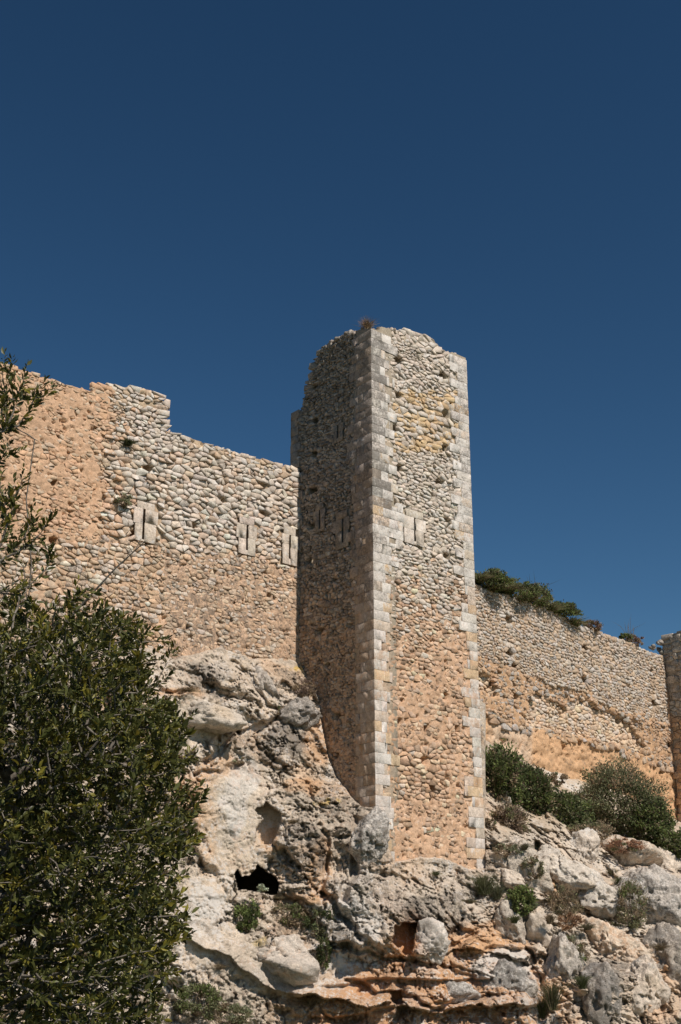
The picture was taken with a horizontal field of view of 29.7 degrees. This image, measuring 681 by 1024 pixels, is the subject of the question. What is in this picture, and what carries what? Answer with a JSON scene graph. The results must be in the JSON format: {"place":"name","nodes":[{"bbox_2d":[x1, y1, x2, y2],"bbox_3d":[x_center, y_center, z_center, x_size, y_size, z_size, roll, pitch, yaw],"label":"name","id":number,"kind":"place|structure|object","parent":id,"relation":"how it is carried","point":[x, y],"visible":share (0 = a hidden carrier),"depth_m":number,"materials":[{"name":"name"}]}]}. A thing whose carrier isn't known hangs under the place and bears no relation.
{"place":"outdoors","nodes":[
{"label":"outdoors","id":0,"kind":"place"},
{"bbox_2d":[0,626,680,1023],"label":"cliff","id":1,"kind":"structure","parent":0,"point":[380,970],"depth_m":39.59,"materials":[{"name":"stone"}]},
{"bbox_2d":[0,364,301,662],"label":"curtain wall","id":2,"kind":"structure","parent":1,"relation":"on","point":[211,562],"depth_m":43.81,"materials":[{"name":"stone"}]},
{"bbox_2d":[114,492,133,508],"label":"shrub","id":3,"kind":"object","parent":2,"relation":"on","point":[125,498],"visible":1,"depth_m":42.94,"materials":[{"name":"green plant"}]},
{"bbox_2d":[119,437,139,445],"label":"wall tuft","id":4,"kind":"object","parent":2,"relation":"attached to","point":[128,442],"visible":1,"depth_m":43.73,"materials":[{"name":"green plant"}]},
{"bbox_2d":[177,686,203,692],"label":"grass tuft","id":5,"kind":"object","parent":1,"relation":"on","point":[188,689],"visible":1,"depth_m":40.60,"materials":[{"name":"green plant"}]},
{"bbox_2d":[169,981,226,1020],"bbox_3d":[-3.941,13.558,35.623,1.635,1.043,1.278,0,-20,0],"label":"shrub","id":6,"kind":"object","parent":1,"relation":"on","point":[213,998],"visible":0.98,"depth_m":35.48,"materials":[{"name":"green plant"}]},
{"bbox_2d":[186,699,246,733],"bbox_3d":[-4.243,6.447,40.877,2.608,1.210,1.980,0,-20,0],"label":"boulder","id":7,"kind":"object","parent":1,"relation":"on","point":[209,717],"visible":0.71,"depth_m":40.22,"materials":[{"name":"stone"}]},
{"bbox_2d":[214,963,225,968],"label":"grass tuft","id":8,"kind":"object","parent":1,"relation":"on","point":[219,966],"visible":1,"depth_m":36.52,"materials":[{"name":"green plant"}]},
{"bbox_2d":[210,1001,253,1023],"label":"shrub","id":9,"kind":"object","parent":1,"relation":"on","point":[235,1007],"visible":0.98,"depth_m":35.74,"materials":[{"name":"green plant"}]},
{"bbox_2d":[232,756,245,764],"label":"shrub","id":10,"kind":"object","parent":1,"relation":"on","point":[237,761],"visible":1,"depth_m":41.07,"materials":[{"name":"green plant"}]},
{"bbox_2d":[227,898,262,933],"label":"shrub","id":11,"kind":"object","parent":1,"relation":"on","point":[245,912],"visible":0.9,"depth_m":37.92,"materials":[{"name":"green plant"}]},
{"bbox_2d":[257,883,268,892],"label":"shrub","id":12,"kind":"object","parent":1,"relation":"on","point":[261,886],"visible":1,"depth_m":38.29,"materials":[{"name":"green plant"}]},
{"bbox_2d":[250,665,279,700],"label":"boulder","id":13,"kind":"object","parent":1,"relation":"on","point":[265,680],"visible":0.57,"depth_m":43.66,"materials":[{"name":"stone"}]},
{"bbox_2d":[269,894,288,899],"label":"grass tuft","id":14,"kind":"object","parent":1,"relation":"on","point":[276,897],"visible":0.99,"depth_m":39.14,"materials":[{"name":"green plant"}]},
{"bbox_2d":[276,705,284,719],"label":"shrub","id":15,"kind":"object","parent":1,"relation":"on","point":[279,707],"visible":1,"depth_m":43.43,"materials":[{"name":"green plant"}]},
{"bbox_2d":[257,934,319,987],"bbox_3d":[-1.781,13.317,37.971,2.382,1.611,2.586,0,-20,0],"label":"boulder","id":16,"kind":"object","parent":1,"relation":"on","point":[291,960],"visible":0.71,"depth_m":37.17,"materials":[{"name":"stone"}]},
{"bbox_2d":[267,901,315,926],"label":"shrub","id":17,"kind":"object","parent":1,"relation":"on","point":[295,907],"visible":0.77,"depth_m":38.52,"materials":[{"name":"green plant"}]},
{"bbox_2d":[289,819,297,823],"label":"grass tuft","id":18,"kind":"object","parent":1,"relation":"on","point":[293,821],"visible":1,"depth_m":39.88,"materials":[{"name":"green plant"}]},
{"bbox_2d":[277,696,321,730],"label":"boulder","id":19,"kind":"object","parent":1,"relation":"on","point":[304,713],"visible":0.95,"depth_m":43.30,"materials":[{"name":"stone"}]},
{"bbox_2d":[291,677,319,697],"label":"shrub","id":20,"kind":"object","parent":1,"relation":"on","point":[304,688],"visible":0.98,"depth_m":44.53,"materials":[{"name":"brown plant"}]},
{"bbox_2d":[297,994,328,1005],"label":"grass tuft","id":21,"kind":"object","parent":1,"relation":"on","point":[309,1001],"visible":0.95,"depth_m":37.15,"materials":[{"name":"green plant"}]},
{"bbox_2d":[301,898,335,942],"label":"shrub","id":22,"kind":"object","parent":1,"relation":"on","point":[308,922],"visible":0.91,"depth_m":38.42,"materials":[{"name":"green plant"}]},
{"bbox_2d":[316,935,332,969],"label":"shrub","id":23,"kind":"object","parent":1,"relation":"on","point":[323,959],"visible":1,"depth_m":37.89,"materials":[{"name":"green plant"}]},
{"bbox_2d":[348,806,389,874],"bbox_3d":[0.891,10.379,40.236,1.328,2.312,1.605,0,-20,0],"label":"boulder","id":24,"kind":"object","parent":1,"relation":"on","point":[369,840],"visible":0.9,"depth_m":39.78,"materials":[{"name":"stone"}]},
{"bbox_2d":[290,327,485,873],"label":"ruined tower","id":25,"kind":"structure","parent":1,"relation":"on","point":[380,461],"depth_m":45.51,"materials":[{"name":"stone"}]},
{"bbox_2d":[359,317,376,328],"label":"grass tuft","id":26,"kind":"object","parent":25,"relation":"on","point":[366,324],"visible":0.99,"depth_m":47.77,"materials":[{"name":"brown plant"}]},
{"bbox_2d":[416,917,450,964],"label":"boulder","id":27,"kind":"object","parent":1,"relation":"on","point":[431,934],"visible":0.87,"depth_m":38.67,"materials":[{"name":"stone"}]},
{"bbox_2d":[431,871,442,875],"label":"grass tuft","id":28,"kind":"object","parent":1,"relation":"on","point":[436,873],"visible":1,"depth_m":41.68,"materials":[{"name":"green plant"}]},
{"bbox_2d":[444,981,481,1003],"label":"boulder","id":29,"kind":"object","parent":1,"relation":"on","point":[462,991],"visible":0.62,"depth_m":38.38,"materials":[{"name":"stone"}]},
{"bbox_2d":[459,899,478,903],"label":"grass tuft","id":30,"kind":"object","parent":1,"relation":"on","point":[470,901],"visible":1,"depth_m":40.82,"materials":[{"name":"green plant"}]},
{"bbox_2d":[465,870,513,894],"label":"broom tuft","id":31,"kind":"object","parent":1,"relation":"on","point":[485,883],"visible":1,"depth_m":42.17,"materials":[{"name":"green plant"}]},
{"bbox_2d":[485,817,496,830],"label":"shrub","id":32,"kind":"object","parent":1,"relation":"on","point":[489,821],"visible":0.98,"depth_m":45.08,"materials":[{"name":"green plant"}]},
{"bbox_2d":[488,851,507,867],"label":"boulder","id":33,"kind":"object","parent":1,"relation":"on","point":[500,860],"visible":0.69,"depth_m":43.74,"materials":[{"name":"stone"}]},
{"bbox_2d":[489,882,506,899],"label":"broom tuft","id":34,"kind":"object","parent":1,"relation":"on","point":[498,893],"visible":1,"depth_m":42.26,"materials":[{"name":"green plant"}]},
{"bbox_2d":[491,777,512,805],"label":"boulder","id":35,"kind":"object","parent":1,"relation":"on","point":[505,801],"visible":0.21,"depth_m":47.96,"materials":[{"name":"stone"}]},
{"bbox_2d":[485,731,530,807],"bbox_3d":[5.988,9.970,48.664,2.364,3.268,2.165,-10,-23,26],"label":"shrub","id":36,"kind":"object","parent":1,"relation":"on","point":[505,766],"visible":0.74,"depth_m":48.15,"materials":[{"name":"green plant"}]},
{"bbox_2d":[492,843,523,856],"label":"shrub","id":37,"kind":"object","parent":1,"relation":"on","point":[509,848],"visible":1,"depth_m":43.72,"materials":[{"name":"green plant"}]},
{"bbox_2d":[494,896,526,944],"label":"boulder","id":38,"kind":"object","parent":1,"relation":"on","point":[516,932],"visible":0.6,"depth_m":41.46,"materials":[{"name":"stone"}]},
{"bbox_2d":[501,914,523,922],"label":"grass tuft","id":39,"kind":"object","parent":38,"relation":"on","point":[514,919],"visible":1,"depth_m":40.97,"materials":[{"name":"green plant"}]},
{"bbox_2d":[488,804,533,834],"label":"shrub","id":40,"kind":"object","parent":1,"relation":"on","point":[507,813],"visible":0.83,"depth_m":45.94,"materials":[{"name":"brown plant"}]},
{"bbox_2d":[497,868,526,890],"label":"boulder","id":41,"kind":"object","parent":1,"relation":"on","point":[509,876],"visible":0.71,"depth_m":43.09,"materials":[{"name":"stone"}]},
{"bbox_2d":[488,958,537,997],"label":"boulder","id":42,"kind":"object","parent":1,"relation":"on","point":[510,976],"visible":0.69,"depth_m":38.96,"materials":[{"name":"stone"}]},
{"bbox_2d":[508,836,520,844],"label":"boulder","id":43,"kind":"object","parent":1,"relation":"on","point":[514,839],"visible":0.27,"depth_m":44.61,"materials":[{"name":"stone"}]},
{"bbox_2d":[505,884,538,916],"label":"shrub","id":44,"kind":"object","parent":1,"relation":"on","point":[520,894],"visible":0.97,"depth_m":41.88,"materials":[{"name":"green plant"}]},
{"bbox_2d":[506,839,553,893],"bbox_3d":[6.283,12.268,44.256,1.803,1.931,1.794,0,-20,0],"label":"boulder","id":45,"kind":"object","parent":1,"relation":"on","point":[544,885],"visible":0.64,"depth_m":43.52,"materials":[{"name":"stone"}]},
{"bbox_2d":[517,842,537,849],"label":"grass tuft","id":46,"kind":"object","parent":45,"relation":"on","point":[524,846],"visible":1,"depth_m":43.79,"materials":[{"name":"green plant"}]},
{"bbox_2d":[517,854,546,879],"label":"shrub","id":47,"kind":"object","parent":1,"relation":"on","point":[533,862],"visible":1,"depth_m":43.33,"materials":[{"name":"green plant"}]},
{"bbox_2d":[518,761,561,815],"bbox_3d":[7.183,10.922,49.422,2.781,2.808,2.237,0,-20,0],"label":"shrub","id":48,"kind":"object","parent":1,"relation":"on","point":[538,787],"visible":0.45,"depth_m":48.91,"materials":[{"name":"green plant"}]},
{"bbox_2d":[525,912,554,947],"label":"boulder","id":49,"kind":"object","parent":1,"relation":"on","point":[536,928],"visible":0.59,"depth_m":41.52,"materials":[{"name":"stone"}]},
{"bbox_2d":[532,998,547,1018],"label":"grass tuft","id":50,"kind":"object","parent":1,"relation":"on","point":[541,1009],"visible":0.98,"depth_m":38.81,"materials":[{"name":"green plant"}]},
{"bbox_2d":[536,844,560,857],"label":"boulder","id":51,"kind":"object","parent":1,"relation":"on","point":[546,849],"visible":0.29,"depth_m":45.17,"materials":[{"name":"stone"}]},
{"bbox_2d":[538,913,558,923],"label":"grass tuft","id":52,"kind":"object","parent":1,"relation":"on","point":[549,919],"visible":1,"depth_m":41.27,"materials":[{"name":"green plant"}]},
{"bbox_2d":[530,979,571,1009],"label":"grass tuft","id":53,"kind":"object","parent":1,"relation":"on","point":[550,1000],"visible":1,"depth_m":38.64,"materials":[{"name":"green plant"}]},
{"bbox_2d":[550,771,569,786],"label":"shrub","id":54,"kind":"object","parent":1,"relation":"on","point":[554,777],"visible":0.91,"depth_m":52.82,"materials":[{"name":"green plant"}]},
{"bbox_2d":[541,932,583,982],"bbox_3d":[7.025,14.386,40.648,1.407,2.082,1.748,0,-20,0],"label":"boulder","id":55,"kind":"object","parent":1,"relation":"on","point":[563,958],"visible":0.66,"depth_m":40.11,"materials":[{"name":"stone"}]},
{"bbox_2d":[542,884,583,922],"bbox_3d":[7.488,13.039,42.866,1.305,1.409,1.223,18,-27,-39],"label":"shrub","id":56,"kind":"object","parent":1,"relation":"on","point":[568,894],"visible":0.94,"depth_m":42.73,"materials":[{"name":"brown plant"}]},
{"bbox_2d":[536,786,599,829],"bbox_3d":[8.499,11.714,49.513,2.562,2.176,2.516,-11,-23,27],"label":"shrub","id":57,"kind":"object","parent":1,"relation":"on","point":[574,806],"visible":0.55,"depth_m":49.18,"materials":[{"name":"green plant"}]},
{"bbox_2d":[557,912,584,930],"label":"shrub","id":58,"kind":"object","parent":1,"relation":"on","point":[577,918],"visible":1,"depth_m":41.45,"materials":[{"name":"brown plant"}]},
{"bbox_2d":[541,853,607,895],"bbox_3d":[7.943,12.783,44.886,2.479,1.779,2.591,0,-20,0],"label":"boulder","id":59,"kind":"object","parent":1,"relation":"on","point":[578,876],"visible":0.73,"depth_m":44.12,"materials":[{"name":"stone"}]},
{"bbox_2d":[475,584,678,820],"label":"curtain wall","id":60,"kind":"structure","parent":1,"relation":"on","point":[558,694],"depth_m":58.57,"materials":[{"name":"stone"}]},
{"bbox_2d":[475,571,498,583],"bbox_3d":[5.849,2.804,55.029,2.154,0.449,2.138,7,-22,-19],"label":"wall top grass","id":61,"kind":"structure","parent":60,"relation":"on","point":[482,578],"depth_m":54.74,"materials":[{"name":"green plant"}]},
{"bbox_2d":[475,568,519,591],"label":"shrub","id":62,"kind":"object","parent":60,"relation":"on","point":[495,584],"visible":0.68,"depth_m":55.08,"materials":[{"name":"green plant"}]},
{"bbox_2d":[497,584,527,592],"bbox_3d":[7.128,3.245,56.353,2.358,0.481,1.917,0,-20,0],"label":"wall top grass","id":63,"kind":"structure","parent":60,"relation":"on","point":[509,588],"depth_m":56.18,"materials":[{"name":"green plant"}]},
{"bbox_2d":[500,581,541,603],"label":"shrub","id":64,"kind":"object","parent":60,"relation":"on","point":[530,592],"visible":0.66,"depth_m":56.64,"materials":[{"name":"green plant"}]},
{"bbox_2d":[513,593,552,602],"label":"wall top grass","id":65,"kind":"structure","parent":60,"relation":"on","point":[531,600],"depth_m":57.49,"materials":[{"name":"green plant"}]},
{"bbox_2d":[521,581,555,612],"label":"shrub","id":66,"kind":"object","parent":60,"relation":"on","point":[546,598],"visible":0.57,"depth_m":58.08,"materials":[{"name":"green plant"}]},
{"bbox_2d":[539,601,574,611],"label":"wall top grass","id":67,"kind":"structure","parent":60,"relation":"on","point":[551,607],"depth_m":58.70,"materials":[{"name":"green plant"}]},
{"bbox_2d":[554,599,583,622],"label":"shrub","id":68,"kind":"object","parent":60,"relation":"on","point":[569,610],"visible":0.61,"depth_m":59.38,"materials":[{"name":"green plant"}]},
{"bbox_2d":[565,614,591,626],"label":"wall top grass","id":69,"kind":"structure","parent":60,"relation":"on","point":[577,622],"depth_m":59.99,"materials":[{"name":"green plant"}]},
{"bbox_2d":[583,619,603,633],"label":"shrub","id":70,"kind":"object","parent":60,"relation":"on","point":[597,628],"visible":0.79,"depth_m":61.46,"materials":[{"name":"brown plant"}]},
{"bbox_2d":[618,633,632,641],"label":"shrub","id":71,"kind":"object","parent":60,"relation":"on","point":[625,636],"visible":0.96,"depth_m":64.00,"materials":[{"name":"green plant"}]},
{"bbox_2d":[617,621,638,633],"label":"dry stalks","id":72,"kind":"object","parent":60,"relation":"on","point":[630,627],"visible":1,"depth_m":64.36,"materials":[{"name":"brown plant"}]},
{"bbox_2d":[626,633,643,649],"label":"shrub","id":73,"kind":"object","parent":60,"relation":"on","point":[637,641],"visible":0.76,"depth_m":64.56,"materials":[{"name":"brown plant"}]},
{"bbox_2d":[566,934,590,962],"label":"shrub","id":74,"kind":"object","parent":1,"relation":"on","point":[573,940],"visible":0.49,"depth_m":40.65,"materials":[{"name":"green plant"}]},
{"bbox_2d":[566,974,596,988],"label":"grass tuft","id":75,"kind":"object","parent":1,"relation":"on","point":[582,982],"visible":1,"depth_m":38.63,"materials":[{"name":"green plant"}]},
{"bbox_2d":[568,827,599,862],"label":"boulder","id":76,"kind":"object","parent":1,"relation":"on","point":[586,841],"visible":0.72,"depth_m":47.50,"materials":[{"name":"stone"}]},
{"bbox_2d":[579,922,598,929],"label":"grass tuft","id":77,"kind":"object","parent":1,"relation":"on","point":[589,926],"visible":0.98,"depth_m":41.92,"materials":[{"name":"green plant"}]},
{"bbox_2d":[566,820,616,843],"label":"shrub","id":78,"kind":"object","parent":1,"relation":"on","point":[605,828],"visible":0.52,"depth_m":48.30,"materials":[{"name":"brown plant"}]},
{"bbox_2d":[577,882,622,918],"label":"boulder","id":79,"kind":"object","parent":1,"relation":"on","point":[599,901],"visible":0.99,"depth_m":43.61,"materials":[{"name":"stone"}]},
{"bbox_2d":[578,961,623,1023],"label":"boulder","id":80,"kind":"object","parent":1,"relation":"on","point":[596,1000],"visible":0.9,"depth_m":39.20,"materials":[{"name":"stone"}]},
{"bbox_2d":[600,918,616,925],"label":"shrub","id":81,"kind":"object","parent":1,"relation":"on","point":[610,923],"visible":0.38,"depth_m":43.50,"materials":[{"name":"brown plant"}]},
{"bbox_2d":[603,867,621,874],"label":"grass tuft","id":82,"kind":"object","parent":1,"relation":"on","point":[610,871],"visible":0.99,"depth_m":47.36,"materials":[{"name":"green plant"}]},
{"bbox_2d":[606,875,621,884],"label":"grass tuft","id":83,"kind":"object","parent":1,"relation":"on","point":[616,881],"visible":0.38,"depth_m":45.61,"materials":[{"name":"green plant"}]},
{"bbox_2d":[584,917,647,961],"bbox_3d":[8.978,14.299,42.283,2.059,1.872,1.337,-11,-23,27],"label":"boulder","id":84,"kind":"object","parent":1,"relation":"on","point":[608,940],"visible":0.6,"depth_m":41.98,"materials":[{"name":"stone"}]},
{"bbox_2d":[572,752,675,838],"bbox_3d":[11.415,11.647,52.398,4.473,3.946,3.458,-5,-21,13],"label":"shrub","id":85,"kind":"object","parent":1,"relation":"on","point":[603,782],"visible":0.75,"depth_m":51.79,"materials":[{"name":"green plant"}]},
{"bbox_2d":[603,837,647,854],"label":"shrub","id":86,"kind":"object","parent":1,"relation":"on","point":[618,843],"visible":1,"depth_m":48.33,"materials":[{"name":"brown plant"}]},
{"bbox_2d":[599,834,663,865],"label":"boulder","id":87,"kind":"object","parent":1,"relation":"on","point":[651,854],"visible":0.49,"depth_m":48.86,"materials":[{"name":"stone"}]},
{"bbox_2d":[615,876,650,929],"bbox_3d":[9.857,13.335,43.597,1.299,1.912,1.150,0,-20,0],"label":"shrub","id":88,"kind":"object","parent":1,"relation":"on","point":[632,890],"visible":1,"depth_m":43.46,"materials":[{"name":"green plant"}]},
{"bbox_2d":[611,863,680,926],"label":"boulder","id":89,"kind":"object","parent":1,"relation":"on","point":[663,888],"visible":0.6,"depth_m":44.23,"materials":[{"name":"stone"}]},
{"bbox_2d":[625,954,670,1016],"bbox_3d":[9.418,15.137,40.923,1.795,2.014,1.720,11,-23,-28],"label":"boulder","id":90,"kind":"object","parent":1,"relation":"on","point":[652,987],"visible":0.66,"depth_m":40.35,"materials":[{"name":"stone"}]},
{"bbox_2d":[620,792,678,846],"bbox_3d":[12.409,12.654,51.645,2.429,2.767,2.119,0,-20,0],"label":"shrub","id":91,"kind":"object","parent":1,"relation":"on","point":[653,829],"visible":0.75,"depth_m":51.21,"materials":[{"name":"green plant"}]},
{"bbox_2d":[643,941,671,950],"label":"grass tuft","id":92,"kind":"object","parent":1,"relation":"on","point":[659,947],"visible":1,"depth_m":41.43,"materials":[{"name":"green plant"}]},
{"bbox_2d":[641,921,680,988],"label":"boulder","id":93,"kind":"object","parent":1,"relation":"on","point":[663,931],"visible":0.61,"depth_m":42.08,"materials":[{"name":"stone"}]},
{"bbox_2d":[648,631,680,821],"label":"tower","id":94,"kind":"structure","parent":1,"relation":"on","point":[670,650],"depth_m":65.62,"materials":[{"name":"stone"}]},
{"bbox_2d":[657,826,680,858],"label":"shrub","id":95,"kind":"object","parent":1,"relation":"on","point":[668,843],"visible":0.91,"depth_m":50.26,"materials":[{"name":"green plant"}]},
{"bbox_2d":[658,847,680,871],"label":"boulder","id":96,"kind":"object","parent":1,"relation":"on","point":[671,860],"visible":0.31,"depth_m":49.73,"materials":[{"name":"stone"}]},
{"bbox_2d":[0,0,680,654],"label":"sky","id":97,"kind":"structure","parent":0,"point":[198,198],"materials":[{"name":"blue"}]},
{"bbox_3d":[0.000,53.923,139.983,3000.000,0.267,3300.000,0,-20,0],"label":"ground","id":98,"kind":"structure","parent":0,"visible":0},
{"bbox_2d":[0,346,209,1023],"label":"foreground tree","id":99,"kind":"object","parent":98,"relation":"on","point":[82,730],"visible":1,"depth_m":6.03,"materials":[{"name":"green plant"}]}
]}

